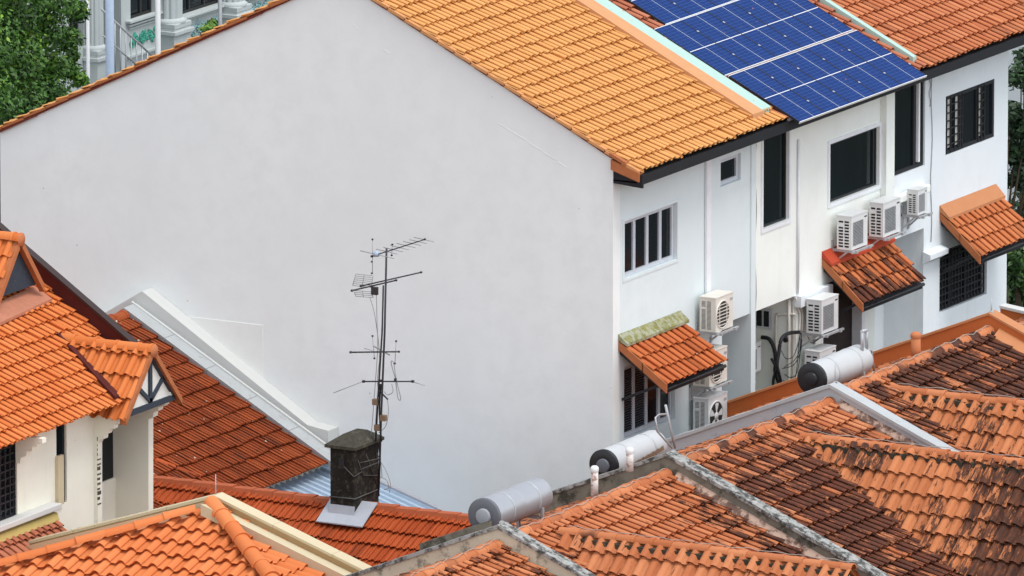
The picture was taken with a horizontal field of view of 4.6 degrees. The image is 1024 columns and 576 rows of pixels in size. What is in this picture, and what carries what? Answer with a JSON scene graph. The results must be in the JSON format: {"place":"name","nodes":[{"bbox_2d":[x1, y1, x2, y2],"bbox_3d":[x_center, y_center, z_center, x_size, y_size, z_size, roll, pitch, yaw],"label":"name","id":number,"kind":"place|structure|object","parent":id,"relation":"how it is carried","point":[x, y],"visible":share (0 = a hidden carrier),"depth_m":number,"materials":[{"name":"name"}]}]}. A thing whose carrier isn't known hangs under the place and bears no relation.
{"place":"outdoors","nodes":[
{"label":"outdoors","id":0,"kind":"place"},
{"bbox_2d":[0,222,182,557],"bbox_3d":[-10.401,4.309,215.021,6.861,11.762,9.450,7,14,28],"label":"dormer house","id":1,"kind":"structure","parent":0,"point":[89,390],"depth_m":215.40,"materials":[{"name":"orange tile"}]},
{"bbox_2d":[0,443,15,520],"bbox_3d":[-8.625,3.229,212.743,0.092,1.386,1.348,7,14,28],"label":"window","id":2,"kind":"structure","parent":1,"relation":"in","point":[7,454],"depth_m":213.16,"materials":[{"name":"black glass"}]},
{"bbox_2d":[56,425,64,501],"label":"window","id":3,"kind":"structure","parent":1,"relation":"in","point":[60,448],"depth_m":214.51,"materials":[{"name":"black glass"}]},
{"bbox_2d":[102,431,112,480],"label":"window","id":4,"kind":"structure","parent":1,"relation":"in","point":[107,443],"depth_m":216.94,"materials":[{"name":"black glass"}]},
{"bbox_2d":[100,8,151,72],"bbox_3d":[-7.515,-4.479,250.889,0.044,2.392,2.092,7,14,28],"label":"stair rail","id":5,"kind":"object","parent":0,"point":[131,38],"visible":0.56,"depth_m":250.72,"materials":[{"name":"metal"}]},
{"bbox_2d":[105,288,337,508],"bbox_3d":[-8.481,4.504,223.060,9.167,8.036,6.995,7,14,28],"label":"red tiled house","id":6,"kind":"structure","parent":0,"point":[233,418],"depth_m":223.07,"materials":[{"name":"tile"}]},
{"bbox_2d":[397,539,556,575],"bbox_3d":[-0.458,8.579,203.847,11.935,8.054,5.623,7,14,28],"label":"front house","id":7,"kind":"structure","parent":0,"point":[495,557],"depth_m":205.21,"materials":[{"name":"orange tile"}]},
{"bbox_2d":[535,396,1023,575],"bbox_3d":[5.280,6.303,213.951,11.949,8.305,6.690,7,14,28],"label":"front house","id":8,"kind":"structure","parent":0,"point":[830,477],"depth_m":211.94,"materials":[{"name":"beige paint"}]},
{"bbox_2d":[589,430,667,474],"bbox_3d":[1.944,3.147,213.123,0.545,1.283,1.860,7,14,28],"label":"water tank","id":9,"kind":"object","parent":8,"relation":"on","point":[645,445],"visible":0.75,"depth_m":212.74,"materials":[{"name":"silver metal"}]},
{"bbox_2d":[999,303,1023,319],"bbox_3d":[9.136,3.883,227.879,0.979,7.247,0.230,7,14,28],"label":"boundary wall","id":10,"kind":"structure","parent":0,"point":[1013,312],"depth_m":227.21,"materials":[{"name":"orange paint"}]},
{"label":"ground","id":11,"kind":"structure","parent":0,"visible":0},
{"bbox_2d":[0,0,91,221],"bbox_3d":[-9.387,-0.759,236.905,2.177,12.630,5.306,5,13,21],"label":"leafy tree","id":12,"kind":"object","parent":11,"relation":"on","point":[27,88],"visible":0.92,"depth_m":236.29,"materials":[{"name":"green plant"}]},
{"bbox_2d":[86,0,89,85],"bbox_3d":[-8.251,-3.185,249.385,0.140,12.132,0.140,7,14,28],"label":"street pole","id":13,"kind":"object","parent":11,"relation":"on","point":[88,47],"depth_m":249.03,"materials":[{"name":"white metal"}]},
{"bbox_2d":[105,0,113,76],"bbox_3d":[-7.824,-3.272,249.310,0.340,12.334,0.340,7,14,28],"label":"street pole","id":14,"kind":"object","parent":11,"relation":"on","point":[109,29],"depth_m":248.90,"materials":[{"name":"metal"}]},
{"bbox_2d":[0,0,273,122],"bbox_3d":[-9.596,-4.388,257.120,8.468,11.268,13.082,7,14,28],"label":"ornate shophouse","id":15,"kind":"structure","parent":11,"relation":"on","point":[183,21],"depth_m":253.34,"materials":[{"name":"paint"}]},
{"bbox_2d":[69,2,77,32],"bbox_3d":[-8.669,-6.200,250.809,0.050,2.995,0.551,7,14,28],"label":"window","id":16,"kind":"structure","parent":15,"relation":"in","point":[71,24],"depth_m":251.16,"materials":[{"name":"black glass"}]},
{"bbox_2d":[130,0,150,17],"bbox_3d":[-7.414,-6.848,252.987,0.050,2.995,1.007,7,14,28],"label":"window","id":17,"kind":"structure","parent":15,"relation":"in","point":[137,7],"depth_m":253.31,"materials":[{"name":"black glass"}]},
{"bbox_2d":[182,0,217,13],"bbox_3d":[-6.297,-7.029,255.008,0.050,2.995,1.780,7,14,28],"label":"window","id":18,"kind":"structure","parent":15,"relation":"in","point":[188,5],"depth_m":255.24,"materials":[{"name":"black glass"}]},
{"bbox_2d":[198,18,217,32],"bbox_3d":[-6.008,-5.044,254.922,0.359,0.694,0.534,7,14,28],"label":"ledge plant","id":19,"kind":"object","parent":15,"relation":"on","point":[212,23],"visible":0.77,"depth_m":254.80,"materials":[{"name":"green plant"}]},
{"bbox_2d":[155,0,160,54],"bbox_3d":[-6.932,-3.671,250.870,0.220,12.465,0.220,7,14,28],"label":"street pole","id":20,"kind":"object","parent":11,"relation":"on","point":[157,26],"depth_m":250.52,"materials":[{"name":"white metal"}]},
{"bbox_2d":[0,492,371,575],"bbox_3d":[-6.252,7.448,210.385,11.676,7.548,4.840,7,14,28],"label":"hipped house","id":21,"kind":"structure","parent":11,"relation":"on","point":[220,534],"depth_m":210.61,"materials":[{"name":"orange tile"}]},
{"bbox_2d":[218,0,221,25],"bbox_3d":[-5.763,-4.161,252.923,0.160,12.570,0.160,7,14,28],"label":"street pole","id":22,"kind":"object","parent":11,"relation":"on","point":[219,12],"depth_m":252.62,"materials":[{"name":"metal"}]},
{"bbox_2d":[153,428,470,566],"bbox_3d":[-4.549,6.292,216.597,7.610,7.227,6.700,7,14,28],"label":"outbuilding","id":23,"kind":"structure","parent":11,"relation":"on","point":[352,515],"depth_m":217.10,"materials":[{"name":"orange tile"}]},
{"bbox_2d":[334,237,433,495],"bbox_3d":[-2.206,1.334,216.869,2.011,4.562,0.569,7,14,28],"label":"tv aerial","id":24,"kind":"object","parent":23,"relation":"attached to","point":[380,394],"visible":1,"depth_m":216.92,"materials":[{"name":"metal"}]},
{"bbox_2d":[269,464,444,510],"bbox_3d":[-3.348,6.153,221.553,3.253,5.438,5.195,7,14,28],"label":"lean to","id":25,"kind":"object","parent":11,"relation":"on","point":[317,481],"visible":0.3,"depth_m":222.85,"materials":[{"name":"grey metal"}]},
{"bbox_2d":[0,0,785,513],"bbox_3d":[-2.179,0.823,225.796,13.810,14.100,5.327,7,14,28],"label":"terraced house","id":26,"kind":"structure","parent":11,"relation":"on","point":[566,188],"depth_m":222.60,"materials":[{"name":"white paint"}]},
{"bbox_2d":[624,364,671,436],"bbox_3d":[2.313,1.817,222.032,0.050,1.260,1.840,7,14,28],"label":"window","id":27,"kind":"structure","parent":26,"relation":"in","point":[640,410],"depth_m":221.92,"materials":[{"name":"grey metal"}]},
{"bbox_2d":[625,204,673,276],"bbox_3d":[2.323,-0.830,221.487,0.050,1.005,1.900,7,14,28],"label":"window","id":28,"kind":"structure","parent":26,"relation":"in","point":[649,237],"depth_m":221.59,"materials":[{"name":"black glass"}]},
{"bbox_2d":[689,390,727,430],"bbox_3d":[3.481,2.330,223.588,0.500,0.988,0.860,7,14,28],"label":"air conditioner","id":29,"kind":"object","parent":26,"relation":"attached to","point":[709,407],"visible":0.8,"depth_m":223.28,"materials":[{"name":"white metal"}]},
{"bbox_2d":[689,344,732,402],"bbox_3d":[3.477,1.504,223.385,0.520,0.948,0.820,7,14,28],"label":"air conditioner","id":30,"kind":"object","parent":26,"relation":"attached to","point":[718,379],"visible":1,"depth_m":223.25,"materials":[{"name":"white metal"}]},
{"bbox_2d":[695,290,738,342],"bbox_3d":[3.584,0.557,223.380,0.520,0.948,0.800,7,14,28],"label":"air conditioner","id":31,"kind":"object","parent":26,"relation":"attached to","point":[716,311],"visible":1,"depth_m":223.11,"materials":[{"name":"white metal"}]},
{"bbox_2d":[721,154,737,184],"bbox_3d":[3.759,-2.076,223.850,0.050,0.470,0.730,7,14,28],"label":"window","id":32,"kind":"structure","parent":26,"relation":"in","point":[729,165],"depth_m":223.93,"materials":[{"name":"black glass"}]},
{"bbox_2d":[345,468,860,575],"bbox_3d":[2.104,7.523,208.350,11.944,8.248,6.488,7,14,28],"label":"front house","id":33,"kind":"structure","parent":11,"relation":"on","point":[663,522],"depth_m":206.94,"materials":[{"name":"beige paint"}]},
{"bbox_2d":[499,506,504,523],"bbox_3d":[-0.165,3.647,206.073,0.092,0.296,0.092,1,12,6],"label":"lightning rod","id":34,"kind":"object","parent":33,"relation":"on","point":[501,521],"visible":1,"depth_m":206.07,"materials":[{"name":"metal"}]},
{"bbox_2d":[468,477,552,527],"bbox_3d":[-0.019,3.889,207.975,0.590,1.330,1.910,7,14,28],"label":"water tank","id":35,"kind":"object","parent":33,"relation":"on","point":[528,498],"visible":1,"depth_m":207.60,"materials":[{"name":"metal"}]},
{"bbox_2d":[590,465,598,497],"bbox_3d":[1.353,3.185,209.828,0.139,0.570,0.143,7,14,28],"label":"vent pipe","id":36,"kind":"object","parent":33,"relation":"on","point":[594,469],"visible":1,"depth_m":209.77,"materials":[{"name":"white plastic"}]},
{"bbox_2d":[625,447,633,471],"bbox_3d":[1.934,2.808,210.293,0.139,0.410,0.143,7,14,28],"label":"vent pipe","id":37,"kind":"object","parent":33,"relation":"on","point":[629,451],"visible":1,"depth_m":210.24,"materials":[{"name":"white plastic"}]},
{"bbox_2d":[654,405,675,448],"bbox_3d":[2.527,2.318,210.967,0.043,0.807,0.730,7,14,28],"label":"bent pole","id":38,"kind":"object","parent":33,"relation":"on","point":[670,429],"visible":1,"depth_m":210.98,"materials":[{"name":"metal"}]},
{"bbox_2d":[595,0,928,390],"bbox_3d":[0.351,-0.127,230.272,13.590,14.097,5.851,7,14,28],"label":"terraced house","id":39,"kind":"structure","parent":11,"relation":"on","point":[815,176],"depth_m":227.05,"materials":[{"name":"beige paint"}]},
{"bbox_2d":[626,0,691,24],"bbox_3d":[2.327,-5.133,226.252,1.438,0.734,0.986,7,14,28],"label":"solar panel","id":40,"kind":"object","parent":39,"relation":"on","point":[664,12],"visible":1,"depth_m":226.01,"materials":[{"name":"blue glass"}]},
{"bbox_2d":[669,0,717,15],"bbox_3d":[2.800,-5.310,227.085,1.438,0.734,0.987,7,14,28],"label":"solar panel","id":41,"kind":"object","parent":39,"relation":"on","point":[693,7],"visible":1,"depth_m":226.80,"materials":[{"name":"blue glass"}]},
{"bbox_2d":[654,20,750,76],"bbox_3d":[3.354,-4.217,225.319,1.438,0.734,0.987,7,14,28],"label":"solar panel","id":42,"kind":"object","parent":39,"relation":"on","point":[702,48],"visible":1,"depth_m":225.29,"materials":[{"name":"blue glass"}]},
{"bbox_2d":[709,0,735,6],"bbox_3d":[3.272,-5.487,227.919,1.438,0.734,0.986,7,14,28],"label":"solar panel","id":43,"kind":"object","parent":39,"relation":"on","point":[718,3],"visible":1,"depth_m":227.43,"materials":[{"name":"blue glass"}]},
{"bbox_2d":[681,11,776,66],"bbox_3d":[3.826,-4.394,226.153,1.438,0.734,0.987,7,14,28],"label":"solar panel","id":44,"kind":"object","parent":39,"relation":"on","point":[724,35],"visible":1,"depth_m":226.14,"materials":[{"name":"blue glass"}]},
{"bbox_2d":[707,2,801,57],"bbox_3d":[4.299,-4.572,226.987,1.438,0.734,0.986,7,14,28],"label":"solar panel","id":45,"kind":"object","parent":39,"relation":"on","point":[777,44],"visible":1,"depth_m":226.97,"materials":[{"name":"blue glass"}]},
{"bbox_2d":[755,341,761,371],"bbox_3d":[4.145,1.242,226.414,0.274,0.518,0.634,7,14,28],"label":"air conditioner","id":46,"kind":"object","parent":39,"relation":"attached to","point":[758,356],"visible":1,"depth_m":226.52,"materials":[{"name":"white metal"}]},
{"bbox_2d":[756,308,771,328],"bbox_3d":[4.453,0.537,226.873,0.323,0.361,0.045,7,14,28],"label":"vent window","id":47,"kind":"structure","parent":39,"relation":"in","point":[763,316],"depth_m":226.85,"materials":[{"name":"black glass"}]},
{"bbox_2d":[763,132,785,226],"bbox_3d":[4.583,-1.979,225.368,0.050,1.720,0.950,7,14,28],"label":"window","id":48,"kind":"structure","parent":39,"relation":"in","point":[774,147],"depth_m":225.47,"materials":[{"name":"black glass"}]},
{"bbox_2d":[728,66,825,123],"bbox_3d":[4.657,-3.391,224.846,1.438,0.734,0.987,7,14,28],"label":"solar panel","id":49,"kind":"object","parent":39,"relation":"on","point":[777,95],"visible":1,"depth_m":224.79,"materials":[{"name":"blue glass"}]},
{"bbox_2d":[733,0,827,48],"bbox_3d":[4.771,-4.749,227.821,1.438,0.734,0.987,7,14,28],"label":"solar panel","id":50,"kind":"object","parent":39,"relation":"on","point":[785,23],"visible":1,"depth_m":227.78,"materials":[{"name":"blue glass"}]},
{"bbox_2d":[761,298,817,384],"bbox_3d":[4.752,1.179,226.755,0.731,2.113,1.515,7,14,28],"label":"pipe cluster","id":51,"kind":"object","parent":39,"relation":"attached to","point":[777,351],"visible":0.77,"depth_m":226.67,"materials":[{"name":"grey plastic"}]},
{"bbox_2d":[755,57,850,113],"bbox_3d":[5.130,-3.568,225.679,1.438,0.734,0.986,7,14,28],"label":"solar panel","id":52,"kind":"object","parent":39,"relation":"on","point":[799,82],"visible":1,"depth_m":225.66,"materials":[{"name":"blue glass"}]},
{"bbox_2d":[769,0,852,39],"bbox_3d":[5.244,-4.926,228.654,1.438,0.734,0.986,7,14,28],"label":"solar panel","id":53,"kind":"object","parent":39,"relation":"on","point":[814,17],"visible":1,"depth_m":228.56,"materials":[{"name":"blue glass"}]},
{"bbox_2d":[804,343,835,363],"bbox_3d":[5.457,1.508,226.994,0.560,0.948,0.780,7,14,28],"label":"air conditioner","id":54,"kind":"object","parent":39,"relation":"attached to","point":[816,352],"visible":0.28,"depth_m":226.69,"materials":[{"name":"white metal"}]},
{"bbox_2d":[799,292,843,349],"bbox_3d":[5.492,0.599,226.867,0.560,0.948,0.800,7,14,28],"label":"air conditioner","id":55,"kind":"object","parent":39,"relation":"attached to","point":[822,314],"visible":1,"depth_m":226.60,"materials":[{"name":"white metal"}]},
{"bbox_2d":[781,48,876,104],"bbox_3d":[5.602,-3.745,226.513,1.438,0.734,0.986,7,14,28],"label":"solar panel","id":56,"kind":"object","parent":39,"relation":"on","point":[851,90],"visible":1,"depth_m":226.50,"materials":[{"name":"blue glass"}]},
{"bbox_2d":[831,209,872,257],"bbox_3d":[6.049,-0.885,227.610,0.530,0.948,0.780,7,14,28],"label":"air conditioner","id":57,"kind":"object","parent":39,"relation":"on","point":[852,230],"visible":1,"depth_m":227.35,"materials":[{"name":"white metal"}]},
{"bbox_2d":[830,128,875,201],"bbox_3d":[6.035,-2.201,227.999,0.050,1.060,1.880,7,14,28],"label":"window","id":58,"kind":"structure","parent":39,"relation":"in","point":[852,159],"depth_m":228.07,"materials":[{"name":"black glass"}]},
{"bbox_2d":[807,39,901,95],"bbox_3d":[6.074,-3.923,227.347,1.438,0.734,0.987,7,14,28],"label":"solar panel","id":59,"kind":"object","parent":39,"relation":"on","point":[861,70],"visible":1,"depth_m":227.33,"materials":[{"name":"blue glass"}]},
{"bbox_2d":[832,30,926,85],"bbox_3d":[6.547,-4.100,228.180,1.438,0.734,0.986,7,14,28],"label":"solar panel","id":60,"kind":"object","parent":39,"relation":"on","point":[879,57],"visible":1,"depth_m":228.17,"materials":[{"name":"blue glass"}]},
{"bbox_2d":[867,195,905,244],"bbox_3d":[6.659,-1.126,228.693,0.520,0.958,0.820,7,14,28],"label":"air conditioner","id":61,"kind":"object","parent":39,"relation":"on","point":[884,216],"visible":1,"depth_m":228.42,"materials":[{"name":"white metal"}]},
{"bbox_2d":[666,325,1023,457],"bbox_3d":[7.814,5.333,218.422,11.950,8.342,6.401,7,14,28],"label":"front house","id":62,"kind":"structure","parent":11,"relation":"on","point":[964,392],"depth_m":216.68,"materials":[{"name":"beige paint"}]},
{"bbox_2d":[797,345,872,391],"bbox_3d":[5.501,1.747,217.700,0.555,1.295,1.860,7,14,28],"label":"water tank","id":63,"kind":"object","parent":62,"relation":"on","point":[854,362],"visible":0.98,"depth_m":217.26,"materials":[{"name":"silver metal"}]},
{"bbox_2d":[860,329,874,371],"bbox_3d":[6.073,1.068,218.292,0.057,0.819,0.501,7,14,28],"label":"riser pipe","id":64,"kind":"object","parent":62,"relation":"on","point":[863,331],"visible":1,"depth_m":218.10,"materials":[{"name":"metal"}]},
{"bbox_2d":[910,331,920,356],"bbox_3d":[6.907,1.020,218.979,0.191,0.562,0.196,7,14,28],"label":"vent pipe","id":65,"kind":"object","parent":62,"relation":"on","point":[915,336],"visible":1,"depth_m":218.90,"materials":[{"name":"ceramic"}]},
{"bbox_2d":[727,310,1023,416],"bbox_3d":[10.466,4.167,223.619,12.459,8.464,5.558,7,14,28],"label":"front house","id":66,"kind":"structure","parent":11,"relation":"on","point":[996,320],"depth_m":221.84,"materials":[{"name":"orange paint"}]},
{"bbox_2d":[756,0,1023,350],"bbox_3d":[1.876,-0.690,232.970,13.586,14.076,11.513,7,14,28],"label":"terraced house","id":67,"kind":"structure","parent":11,"relation":"on","point":[951,153],"depth_m":231.32,"materials":[{"name":"white paint"}]},
{"bbox_2d":[894,82,923,175],"bbox_3d":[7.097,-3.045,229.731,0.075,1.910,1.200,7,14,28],"label":"window","id":68,"kind":"structure","parent":67,"relation":"in","point":[908,101],"depth_m":229.86,"materials":[{"name":"black glass"}]},
{"bbox_2d":[901,185,932,230],"bbox_3d":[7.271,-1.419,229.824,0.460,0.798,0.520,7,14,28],"label":"air conditioner","id":69,"kind":"object","parent":67,"relation":"attached to","point":[916,202],"visible":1,"depth_m":229.66,"materials":[{"name":"white metal"}]},
{"bbox_2d":[939,245,984,310],"bbox_3d":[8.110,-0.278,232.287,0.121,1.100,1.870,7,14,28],"label":"window","id":70,"kind":"structure","parent":67,"relation":"in","point":[963,282],"depth_m":232.23,"materials":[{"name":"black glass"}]},
{"bbox_2d":[945,79,993,154],"bbox_3d":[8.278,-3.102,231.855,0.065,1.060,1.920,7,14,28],"label":"window","id":71,"kind":"structure","parent":67,"relation":"in","point":[970,111],"depth_m":231.94,"materials":[{"name":"black glass"}]},
{"bbox_2d":[1006,84,1023,303],"bbox_3d":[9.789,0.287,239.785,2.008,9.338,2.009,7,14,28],"label":"garden tree","id":72,"kind":"object","parent":11,"relation":"on","point":[1015,178],"visible":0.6,"depth_m":239.34,"materials":[{"name":"green plant"}]},
{"bbox_2d":[1006,247,1023,306],"bbox_3d":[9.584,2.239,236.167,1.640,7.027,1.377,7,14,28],"label":"garden tree","id":73,"kind":"object","parent":11,"relation":"on","point":[1015,271],"visible":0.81,"depth_m":235.44,"materials":[{"name":"green plant"}]},
{"bbox_2d":[1007,45,1023,251],"bbox_3d":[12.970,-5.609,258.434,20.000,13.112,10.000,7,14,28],"label":"building","id":74,"kind":"structure","parent":11,"relation":"on","point":[1014,94],"depth_m":254.63,"materials":[{"name":"white paint"}]},
{"bbox_2d":[1008,46,1023,306],"bbox_3d":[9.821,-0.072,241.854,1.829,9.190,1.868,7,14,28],"label":"garden tree","id":75,"kind":"object","parent":11,"relation":"on","point":[1016,78],"visible":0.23,"depth_m":240.61,"materials":[{"name":"green plant"}]}
]}

